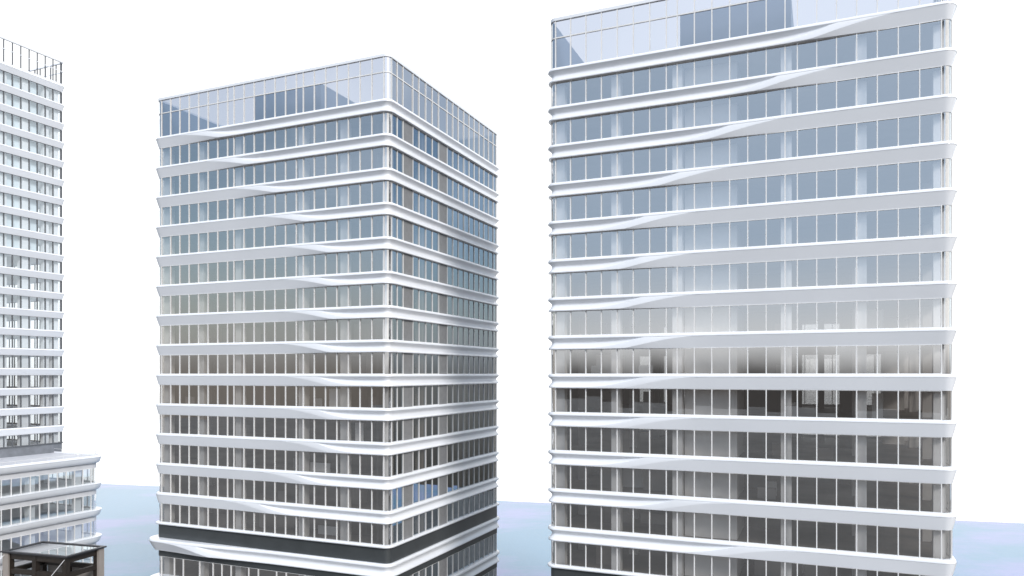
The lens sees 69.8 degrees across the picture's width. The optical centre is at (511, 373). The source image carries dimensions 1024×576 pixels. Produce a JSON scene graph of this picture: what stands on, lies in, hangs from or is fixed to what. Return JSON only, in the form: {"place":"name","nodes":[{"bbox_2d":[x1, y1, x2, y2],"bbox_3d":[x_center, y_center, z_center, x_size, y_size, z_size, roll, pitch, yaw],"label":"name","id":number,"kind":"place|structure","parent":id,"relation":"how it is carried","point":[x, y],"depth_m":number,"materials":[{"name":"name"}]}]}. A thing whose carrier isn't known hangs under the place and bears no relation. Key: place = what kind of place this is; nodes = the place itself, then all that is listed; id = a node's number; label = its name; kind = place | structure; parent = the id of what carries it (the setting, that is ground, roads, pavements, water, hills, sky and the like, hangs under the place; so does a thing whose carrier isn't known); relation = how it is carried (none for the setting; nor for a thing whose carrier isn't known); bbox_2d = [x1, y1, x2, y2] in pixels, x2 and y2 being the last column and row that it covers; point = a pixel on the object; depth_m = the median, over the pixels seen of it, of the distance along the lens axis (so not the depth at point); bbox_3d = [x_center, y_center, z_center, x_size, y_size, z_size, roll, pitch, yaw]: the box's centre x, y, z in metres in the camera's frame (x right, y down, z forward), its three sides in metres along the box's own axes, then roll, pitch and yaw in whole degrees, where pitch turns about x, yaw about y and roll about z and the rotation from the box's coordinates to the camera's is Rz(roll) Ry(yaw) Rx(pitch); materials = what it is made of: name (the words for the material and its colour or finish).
{"place":"outdoors","nodes":[
{"label":"outdoors","id":0,"kind":"place"},
{"bbox_2d":[0,36,64,457],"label":"office tower","id":1,"kind":"structure","parent":0,"point":[31,126],"depth_m":150.17,"materials":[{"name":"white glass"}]},
{"bbox_2d":[0,69,60,102],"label":"ribbon window","id":2,"kind":"structure","parent":1,"relation":"in","point":[0,69],"depth_m":149.35,"materials":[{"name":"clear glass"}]},
{"bbox_2d":[0,110,60,140],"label":"ribbon window","id":3,"kind":"structure","parent":1,"relation":"in","point":[0,110],"depth_m":149.35,"materials":[{"name":"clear glass"}]},
{"bbox_2d":[0,151,60,178],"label":"ribbon window","id":4,"kind":"structure","parent":1,"relation":"in","point":[0,151],"depth_m":149.35,"materials":[{"name":"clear glass"}]},
{"bbox_2d":[0,171,60,197],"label":"ribbon window","id":5,"kind":"structure","parent":1,"relation":"in","point":[0,171],"depth_m":149.35,"materials":[{"name":"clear glass"}]},
{"bbox_2d":[0,212,60,235],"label":"ribbon window","id":6,"kind":"structure","parent":1,"relation":"in","point":[0,212],"depth_m":149.35,"materials":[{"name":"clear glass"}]},
{"bbox_2d":[0,273,60,292],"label":"ribbon window","id":7,"kind":"structure","parent":1,"relation":"in","point":[0,273],"depth_m":149.35,"materials":[{"name":"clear glass"}]},
{"bbox_2d":[0,294,60,311],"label":"ribbon window","id":8,"kind":"structure","parent":1,"relation":"in","point":[3,294],"depth_m":149.35,"materials":[{"name":"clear glass"}]},
{"bbox_2d":[0,375,60,387],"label":"ribbon window","id":9,"kind":"structure","parent":1,"relation":"in","point":[0,375],"depth_m":149.35,"materials":[{"name":"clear glass"}]},
{"bbox_2d":[0,394,60,408],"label":"ribbon window","id":10,"kind":"structure","parent":1,"relation":"in","point":[44,394],"depth_m":149.35,"materials":[{"name":"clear glass"}]},
{"bbox_2d":[0,432,60,446],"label":"ribbon window","id":11,"kind":"structure","parent":1,"relation":"in","point":[52,432],"depth_m":149.35,"materials":[{"name":"white glass"}]},
{"bbox_2d":[1,90,60,121],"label":"ribbon window","id":12,"kind":"structure","parent":1,"relation":"in","point":[1,90],"depth_m":149.35,"materials":[{"name":"white metal"}]},
{"bbox_2d":[1,192,60,216],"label":"ribbon window","id":13,"kind":"structure","parent":1,"relation":"in","point":[1,192],"depth_m":149.35,"materials":[{"name":"white metal"}]},
{"bbox_2d":[1,233,60,254],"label":"ribbon window","id":14,"kind":"structure","parent":1,"relation":"in","point":[3,233],"depth_m":149.35,"materials":[{"name":"white glass"}]},
{"bbox_2d":[1,253,60,273],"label":"ribbon window","id":15,"kind":"structure","parent":1,"relation":"in","point":[1,253],"depth_m":149.35,"materials":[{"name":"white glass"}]},
{"bbox_2d":[1,314,60,329],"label":"ribbon window","id":16,"kind":"structure","parent":1,"relation":"in","point":[1,314],"depth_m":149.35,"materials":[{"name":"white glass"}]},
{"bbox_2d":[2,131,60,159],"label":"ribbon window","id":17,"kind":"structure","parent":1,"relation":"in","point":[2,131],"depth_m":149.35,"materials":[{"name":"white glass"}]},
{"bbox_2d":[3,335,60,348],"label":"ribbon window","id":18,"kind":"structure","parent":1,"relation":"in","point":[3,335],"depth_m":149.35,"materials":[{"name":"white glass"}]},
{"bbox_2d":[3,355,60,367],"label":"ribbon window","id":19,"kind":"structure","parent":1,"relation":"in","point":[3,355],"depth_m":149.35,"materials":[{"name":"white glass"}]},
{"bbox_2d":[3,413,60,428],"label":"ribbon window","id":20,"kind":"structure","parent":1,"relation":"in","point":[50,413],"depth_m":149.35,"materials":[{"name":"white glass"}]},
{"bbox_2d":[0,448,101,575],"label":"podium building","id":21,"kind":"structure","parent":0,"point":[31,509],"depth_m":141.17,"materials":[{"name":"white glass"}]},
{"bbox_2d":[0,468,91,496],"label":"ribbon window","id":22,"kind":"structure","parent":21,"relation":"in","point":[91,468],"depth_m":136.42,"materials":[{"name":"white glass"}]},
{"bbox_2d":[0,495,91,526],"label":"ribbon window","id":23,"kind":"structure","parent":21,"relation":"in","point":[89,495],"depth_m":136.42,"materials":[{"name":"white glass"}]},
{"bbox_2d":[0,522,91,556],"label":"ribbon window","id":24,"kind":"structure","parent":21,"relation":"in","point":[87,522],"depth_m":138.99,"materials":[{"name":"white metal"}]},
{"bbox_2d":[0,541,106,575],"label":"entrance pavilion","id":25,"kind":"structure","parent":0,"point":[58,558],"depth_m":124.27,"materials":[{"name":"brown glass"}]},
{"bbox_2d":[149,53,499,575],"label":"office tower","id":26,"kind":"structure","parent":0,"point":[326,346],"depth_m":94.23,"materials":[{"name":"white glass"}]},
{"bbox_2d":[161,556,309,575],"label":"podium window","id":27,"kind":"structure","parent":26,"relation":"in","point":[163,566],"depth_m":96.71,"materials":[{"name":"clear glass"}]},
{"bbox_2d":[161,112,384,165],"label":"ribbon window","id":28,"kind":"structure","parent":26,"relation":"in","point":[166,152],"depth_m":93.69,"materials":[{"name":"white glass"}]},
{"bbox_2d":[161,146,384,195],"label":"ribbon window","id":29,"kind":"structure","parent":26,"relation":"in","point":[163,178],"depth_m":92.40,"materials":[{"name":"white glass"}]},
{"bbox_2d":[161,180,384,225],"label":"ribbon window","id":30,"kind":"structure","parent":26,"relation":"in","point":[383,180],"depth_m":92.40,"materials":[{"name":"white metal"}]},
{"bbox_2d":[161,215,384,254],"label":"ribbon window","id":31,"kind":"structure","parent":26,"relation":"in","point":[377,215],"depth_m":92.40,"materials":[{"name":"white metal"}]},
{"bbox_2d":[161,249,384,284],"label":"ribbon window","id":32,"kind":"structure","parent":26,"relation":"in","point":[379,249],"depth_m":92.40,"materials":[{"name":"white metal"}]},
{"bbox_2d":[161,283,384,314],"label":"ribbon window","id":33,"kind":"structure","parent":26,"relation":"in","point":[383,283],"depth_m":92.40,"materials":[{"name":"white metal"}]},
{"bbox_2d":[161,318,384,343],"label":"ribbon window","id":34,"kind":"structure","parent":26,"relation":"in","point":[364,318],"depth_m":92.40,"materials":[{"name":"white metal"}]},
{"bbox_2d":[161,352,384,373],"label":"ribbon window","id":35,"kind":"structure","parent":26,"relation":"in","point":[357,352],"depth_m":92.40,"materials":[{"name":"white metal"}]},
{"bbox_2d":[161,385,384,407],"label":"ribbon window","id":36,"kind":"structure","parent":26,"relation":"in","point":[161,385],"depth_m":92.40,"materials":[{"name":"white metal"}]},
{"bbox_2d":[161,414,384,442],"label":"ribbon window","id":37,"kind":"structure","parent":26,"relation":"in","point":[161,414],"depth_m":92.40,"materials":[{"name":"white metal"}]},
{"bbox_2d":[161,444,384,476],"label":"ribbon window","id":38,"kind":"structure","parent":26,"relation":"in","point":[161,444],"depth_m":92.40,"materials":[{"name":"white metal"}]},
{"bbox_2d":[161,474,384,510],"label":"ribbon window","id":39,"kind":"structure","parent":26,"relation":"in","point":[161,474],"depth_m":92.60,"materials":[{"name":"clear glass"}]},
{"bbox_2d":[161,503,384,545],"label":"ribbon window","id":40,"kind":"structure","parent":26,"relation":"in","point":[161,503],"depth_m":92.45,"materials":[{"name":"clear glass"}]},
{"bbox_2d":[391,113,403,139],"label":"ribbon window","id":41,"kind":"structure","parent":26,"relation":"in","point":[397,124],"depth_m":87.03,"materials":[{"name":"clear glass"}]},
{"bbox_2d":[391,147,403,172],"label":"ribbon window","id":42,"kind":"structure","parent":26,"relation":"in","point":[397,157],"depth_m":87.03,"materials":[{"name":"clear glass"}]},
{"bbox_2d":[391,181,403,206],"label":"ribbon window","id":43,"kind":"structure","parent":26,"relation":"in","point":[397,191],"depth_m":87.03,"materials":[{"name":"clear glass"}]},
{"bbox_2d":[391,215,403,239],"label":"ribbon window","id":44,"kind":"structure","parent":26,"relation":"in","point":[397,224],"depth_m":87.03,"materials":[{"name":"clear glass"}]},
{"bbox_2d":[391,250,403,273],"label":"ribbon window","id":45,"kind":"structure","parent":26,"relation":"in","point":[397,258],"depth_m":87.03,"materials":[{"name":"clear glass"}]},
{"bbox_2d":[391,284,403,306],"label":"ribbon window","id":46,"kind":"structure","parent":26,"relation":"in","point":[397,291],"depth_m":87.03,"materials":[{"name":"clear glass"}]},
{"bbox_2d":[391,318,403,340],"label":"ribbon window","id":47,"kind":"structure","parent":26,"relation":"in","point":[397,325],"depth_m":87.03,"materials":[{"name":"clear glass"}]},
{"bbox_2d":[391,352,403,373],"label":"ribbon window","id":48,"kind":"structure","parent":26,"relation":"in","point":[397,359],"depth_m":87.03,"materials":[{"name":"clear glass"}]},
{"bbox_2d":[391,386,403,407],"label":"ribbon window","id":49,"kind":"structure","parent":26,"relation":"in","point":[397,392],"depth_m":87.03,"materials":[{"name":"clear glass"}]},
{"bbox_2d":[391,420,403,441],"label":"ribbon window","id":50,"kind":"structure","parent":26,"relation":"in","point":[397,426],"depth_m":87.03,"materials":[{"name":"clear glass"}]},
{"bbox_2d":[391,453,403,476],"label":"ribbon window","id":51,"kind":"structure","parent":26,"relation":"in","point":[397,461],"depth_m":87.03,"materials":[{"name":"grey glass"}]},
{"bbox_2d":[391,486,403,510],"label":"ribbon window","id":52,"kind":"structure","parent":26,"relation":"in","point":[397,495],"depth_m":87.03,"materials":[{"name":"blue glass"}]},
{"bbox_2d":[391,520,403,544],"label":"ribbon window","id":53,"kind":"structure","parent":26,"relation":"in","point":[397,529],"depth_m":87.03,"materials":[{"name":"grey glass"}]},
{"bbox_2d":[412,508,438,536],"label":"ribbon window","id":54,"kind":"structure","parent":26,"relation":"in","point":[426,521],"depth_m":93.30,"materials":[{"name":"grey glass"}]},
{"bbox_2d":[413,126,438,159],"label":"ribbon window","id":55,"kind":"structure","parent":26,"relation":"in","point":[426,143],"depth_m":93.30,"materials":[{"name":"blue glass"}]},
{"bbox_2d":[413,159,438,189],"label":"ribbon window","id":56,"kind":"structure","parent":26,"relation":"in","point":[423,173],"depth_m":93.30,"materials":[{"name":"blue glass"}]},
{"bbox_2d":[413,191,438,220],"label":"ribbon window","id":57,"kind":"structure","parent":26,"relation":"in","point":[426,206],"depth_m":93.30,"materials":[{"name":"blue glass"}]},
{"bbox_2d":[413,223,438,250],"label":"ribbon window","id":58,"kind":"structure","parent":26,"relation":"in","point":[422,236],"depth_m":93.30,"materials":[{"name":"blue glass"}]},
{"bbox_2d":[413,256,438,281],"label":"ribbon window","id":59,"kind":"structure","parent":26,"relation":"in","point":[422,268],"depth_m":93.30,"materials":[{"name":"blue glass"}]},
{"bbox_2d":[413,288,438,312],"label":"ribbon window","id":60,"kind":"structure","parent":26,"relation":"in","point":[422,300],"depth_m":93.30,"materials":[{"name":"blue glass"}]},
{"bbox_2d":[413,321,438,342],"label":"ribbon window","id":61,"kind":"structure","parent":26,"relation":"in","point":[422,331],"depth_m":93.30,"materials":[{"name":"grey glass"}]},
{"bbox_2d":[413,353,438,373],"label":"ribbon window","id":62,"kind":"structure","parent":26,"relation":"in","point":[422,363],"depth_m":93.30,"materials":[{"name":"grey glass"}]},
{"bbox_2d":[413,385,438,405],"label":"ribbon window","id":63,"kind":"structure","parent":26,"relation":"in","point":[427,394],"depth_m":93.30,"materials":[{"name":"grey glass"}]},
{"bbox_2d":[413,416,438,438],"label":"ribbon window","id":64,"kind":"structure","parent":26,"relation":"in","point":[425,426],"depth_m":93.30,"materials":[{"name":"grey glass"}]},
{"bbox_2d":[413,446,438,470],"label":"ribbon window","id":65,"kind":"structure","parent":26,"relation":"in","point":[424,458],"depth_m":93.30,"materials":[{"name":"grey glass"}]},
{"bbox_2d":[413,477,438,503],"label":"ribbon window","id":66,"kind":"structure","parent":26,"relation":"in","point":[424,490],"depth_m":93.30,"materials":[{"name":"blue glass"}]},
{"bbox_2d":[413,562,438,575],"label":"podium window","id":67,"kind":"structure","parent":26,"relation":"in","point":[432,570],"depth_m":94.56,"materials":[{"name":"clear glass"}]},
{"bbox_2d":[447,147,496,191],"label":"ribbon window","id":68,"kind":"structure","parent":26,"relation":"in","point":[455,160],"depth_m":105.62,"materials":[{"name":"blue glass"}]},
{"bbox_2d":[447,176,496,217],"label":"ribbon window","id":69,"kind":"structure","parent":26,"relation":"in","point":[455,189],"depth_m":105.56,"materials":[{"name":"blue glass"}]},
{"bbox_2d":[447,206,496,243],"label":"ribbon window","id":70,"kind":"structure","parent":26,"relation":"in","point":[457,219],"depth_m":105.62,"materials":[{"name":"blue glass"}]},
{"bbox_2d":[447,236,496,269],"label":"ribbon window","id":71,"kind":"structure","parent":26,"relation":"in","point":[456,248],"depth_m":105.62,"materials":[{"name":"blue glass"}]},
{"bbox_2d":[447,266,496,295],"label":"ribbon window","id":72,"kind":"structure","parent":26,"relation":"in","point":[455,277],"depth_m":105.62,"materials":[{"name":"blue glass"}]},
{"bbox_2d":[447,295,496,321],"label":"ribbon window","id":73,"kind":"structure","parent":26,"relation":"in","point":[456,306],"depth_m":105.62,"materials":[{"name":"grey glass"}]},
{"bbox_2d":[447,325,496,347],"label":"ribbon window","id":74,"kind":"structure","parent":26,"relation":"in","point":[456,335],"depth_m":105.62,"materials":[{"name":"grey glass"}]},
{"bbox_2d":[447,355,496,373],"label":"ribbon window","id":75,"kind":"structure","parent":26,"relation":"in","point":[455,364],"depth_m":105.62,"materials":[{"name":"grey glass"}]},
{"bbox_2d":[447,383,496,403],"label":"ribbon window","id":76,"kind":"structure","parent":26,"relation":"in","point":[461,393],"depth_m":105.56,"materials":[{"name":"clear glass"}]},
{"bbox_2d":[447,409,496,432],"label":"ribbon window","id":77,"kind":"structure","parent":26,"relation":"in","point":[459,422],"depth_m":105.62,"materials":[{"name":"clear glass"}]},
{"bbox_2d":[447,435,496,462],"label":"ribbon window","id":78,"kind":"structure","parent":26,"relation":"in","point":[477,447],"depth_m":105.62,"materials":[{"name":"clear glass"}]},
{"bbox_2d":[447,462,496,492],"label":"ribbon window","id":79,"kind":"structure","parent":26,"relation":"in","point":[465,478],"depth_m":105.60,"materials":[{"name":"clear glass"}]},
{"bbox_2d":[447,488,496,522],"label":"ribbon window","id":80,"kind":"structure","parent":26,"relation":"in","point":[458,509],"depth_m":105.62,"materials":[{"name":"clear glass"}]},
{"bbox_2d":[447,533,496,575],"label":"podium window","id":81,"kind":"structure","parent":26,"relation":"in","point":[474,553],"depth_m":105.62,"materials":[{"name":"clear glass"}]},
{"bbox_2d":[0,0,1023,522],"label":"sky","id":82,"kind":"structure","parent":0,"point":[492,58],"materials":[{"name":"white"}]},
{"bbox_2d":[55,484,1023,575],"bbox_3d":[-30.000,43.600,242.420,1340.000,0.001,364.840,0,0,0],"label":"water","id":83,"kind":"structure","parent":0,"point":[127,526],"depth_m":194.65,"materials":[{"name":"blue liquid"}]},
{"bbox_2d":[548,0,956,575],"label":"office tower","id":84,"kind":"structure","parent":0,"point":[753,284],"depth_m":72.14,"materials":[{"name":"white glass"}]},
{"bbox_2d":[555,541,929,575],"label":"ribbon window","id":85,"kind":"structure","parent":84,"relation":"in","point":[555,541],"depth_m":72.47,"materials":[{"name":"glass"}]},
{"bbox_2d":[650,323,838,332],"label":"ribbon window","id":86,"kind":"structure","parent":84,"relation":"in","point":[804,326],"depth_m":96.15,"materials":[{"name":"glass"}]},
{"bbox_2d":[555,19,941,105],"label":"ribbon window","id":87,"kind":"structure","parent":84,"relation":"in","point":[898,27],"depth_m":69.49,"materials":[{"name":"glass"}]},
{"bbox_2d":[555,66,941,143],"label":"ribbon window","id":88,"kind":"structure","parent":84,"relation":"in","point":[585,117],"depth_m":69.49,"materials":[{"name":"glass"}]},
{"bbox_2d":[555,112,941,182],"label":"ribbon window","id":89,"kind":"structure","parent":84,"relation":"in","point":[940,112],"depth_m":69.49,"materials":[{"name":"glass"}]},
{"bbox_2d":[555,159,941,220],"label":"ribbon window","id":90,"kind":"structure","parent":84,"relation":"in","point":[934,159],"depth_m":69.49,"materials":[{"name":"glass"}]},
{"bbox_2d":[555,205,941,258],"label":"ribbon window","id":91,"kind":"structure","parent":84,"relation":"in","point":[937,205],"depth_m":69.49,"materials":[{"name":"glass"}]},
{"bbox_2d":[555,252,941,296],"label":"ribbon window","id":92,"kind":"structure","parent":84,"relation":"in","point":[926,252],"depth_m":69.49,"materials":[{"name":"grey glass"}]},
{"bbox_2d":[555,298,941,335],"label":"ribbon window","id":93,"kind":"structure","parent":84,"relation":"in","point":[928,298],"depth_m":69.49,"materials":[{"name":"grey glass"}]},
{"bbox_2d":[555,344,941,373],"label":"ribbon window","id":94,"kind":"structure","parent":84,"relation":"in","point":[937,344],"depth_m":69.24,"materials":[{"name":"grey glass"}]},
{"bbox_2d":[555,388,941,419],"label":"ribbon window","id":95,"kind":"structure","parent":84,"relation":"in","point":[555,388],"depth_m":69.49,"materials":[{"name":"grey glass"}]},
{"bbox_2d":[555,426,941,466],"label":"ribbon window","id":96,"kind":"structure","parent":84,"relation":"in","point":[555,426],"depth_m":69.49,"materials":[{"name":"grey glass"}]},
{"bbox_2d":[555,464,941,512],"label":"ribbon window","id":97,"kind":"structure","parent":84,"relation":"in","point":[555,464],"depth_m":69.37,"materials":[{"name":"grey glass"}]},
{"bbox_2d":[555,503,941,559],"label":"ribbon window","id":98,"kind":"structure","parent":84,"relation":"in","point":[555,503],"depth_m":69.00,"materials":[{"name":"grey glass"}]},
{"bbox_2d":[639,354,880,372],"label":"ribbon window","id":99,"kind":"structure","parent":84,"relation":"in","point":[808,361],"depth_m":95.59,"materials":[{"name":"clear glass"}]},
{"bbox_2d":[639,389,880,404],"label":"ribbon window","id":100,"kind":"structure","parent":84,"relation":"in","point":[808,396],"depth_m":96.10,"materials":[{"name":"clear glass"}]},
{"bbox_2d":[920,298,951,326],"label":"ribbon window","id":101,"kind":"structure","parent":84,"relation":"in","point":[947,302],"depth_m":65.41,"materials":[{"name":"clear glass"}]},
{"bbox_2d":[920,345,951,373],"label":"ribbon window","id":102,"kind":"structure","parent":84,"relation":"in","point":[947,346],"depth_m":65.41,"materials":[{"name":"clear glass"}]},
{"bbox_2d":[920,391,951,419],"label":"ribbon window","id":103,"kind":"structure","parent":84,"relation":"in","point":[947,392],"depth_m":65.41,"materials":[{"name":"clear glass"}]},
{"bbox_2d":[920,437,951,465],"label":"ribbon window","id":104,"kind":"structure","parent":84,"relation":"in","point":[947,438],"depth_m":65.41,"materials":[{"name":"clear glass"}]},
{"bbox_2d":[946,206,951,233],"bbox_3d":[43.880,-13.275,77.403,0.160,2.550,30.054,0,0,23],"label":"ribbon window","id":105,"kind":"structure","parent":84,"relation":"in","point":[947,212],"depth_m":64.71,"materials":[{"name":"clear glass"}]},
{"bbox_2d":[946,252,951,280],"bbox_3d":[43.880,-9.275,77.403,0.160,2.550,30.054,0,0,23],"label":"ribbon window","id":106,"kind":"structure","parent":84,"relation":"in","point":[947,257],"depth_m":64.71,"materials":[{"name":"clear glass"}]},
{"bbox_2d":[946,484,951,512],"bbox_3d":[43.880,10.725,77.403,0.160,2.550,30.054,0,0,23],"label":"ribbon window","id":107,"kind":"structure","parent":84,"relation":"in","point":[947,485],"depth_m":64.71,"materials":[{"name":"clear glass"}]},
{"bbox_2d":[946,530,951,558],"bbox_3d":[43.880,14.725,77.403,0.160,2.550,30.054,0,0,23],"label":"ribbon window","id":108,"kind":"structure","parent":84,"relation":"in","point":[947,531],"depth_m":64.71,"materials":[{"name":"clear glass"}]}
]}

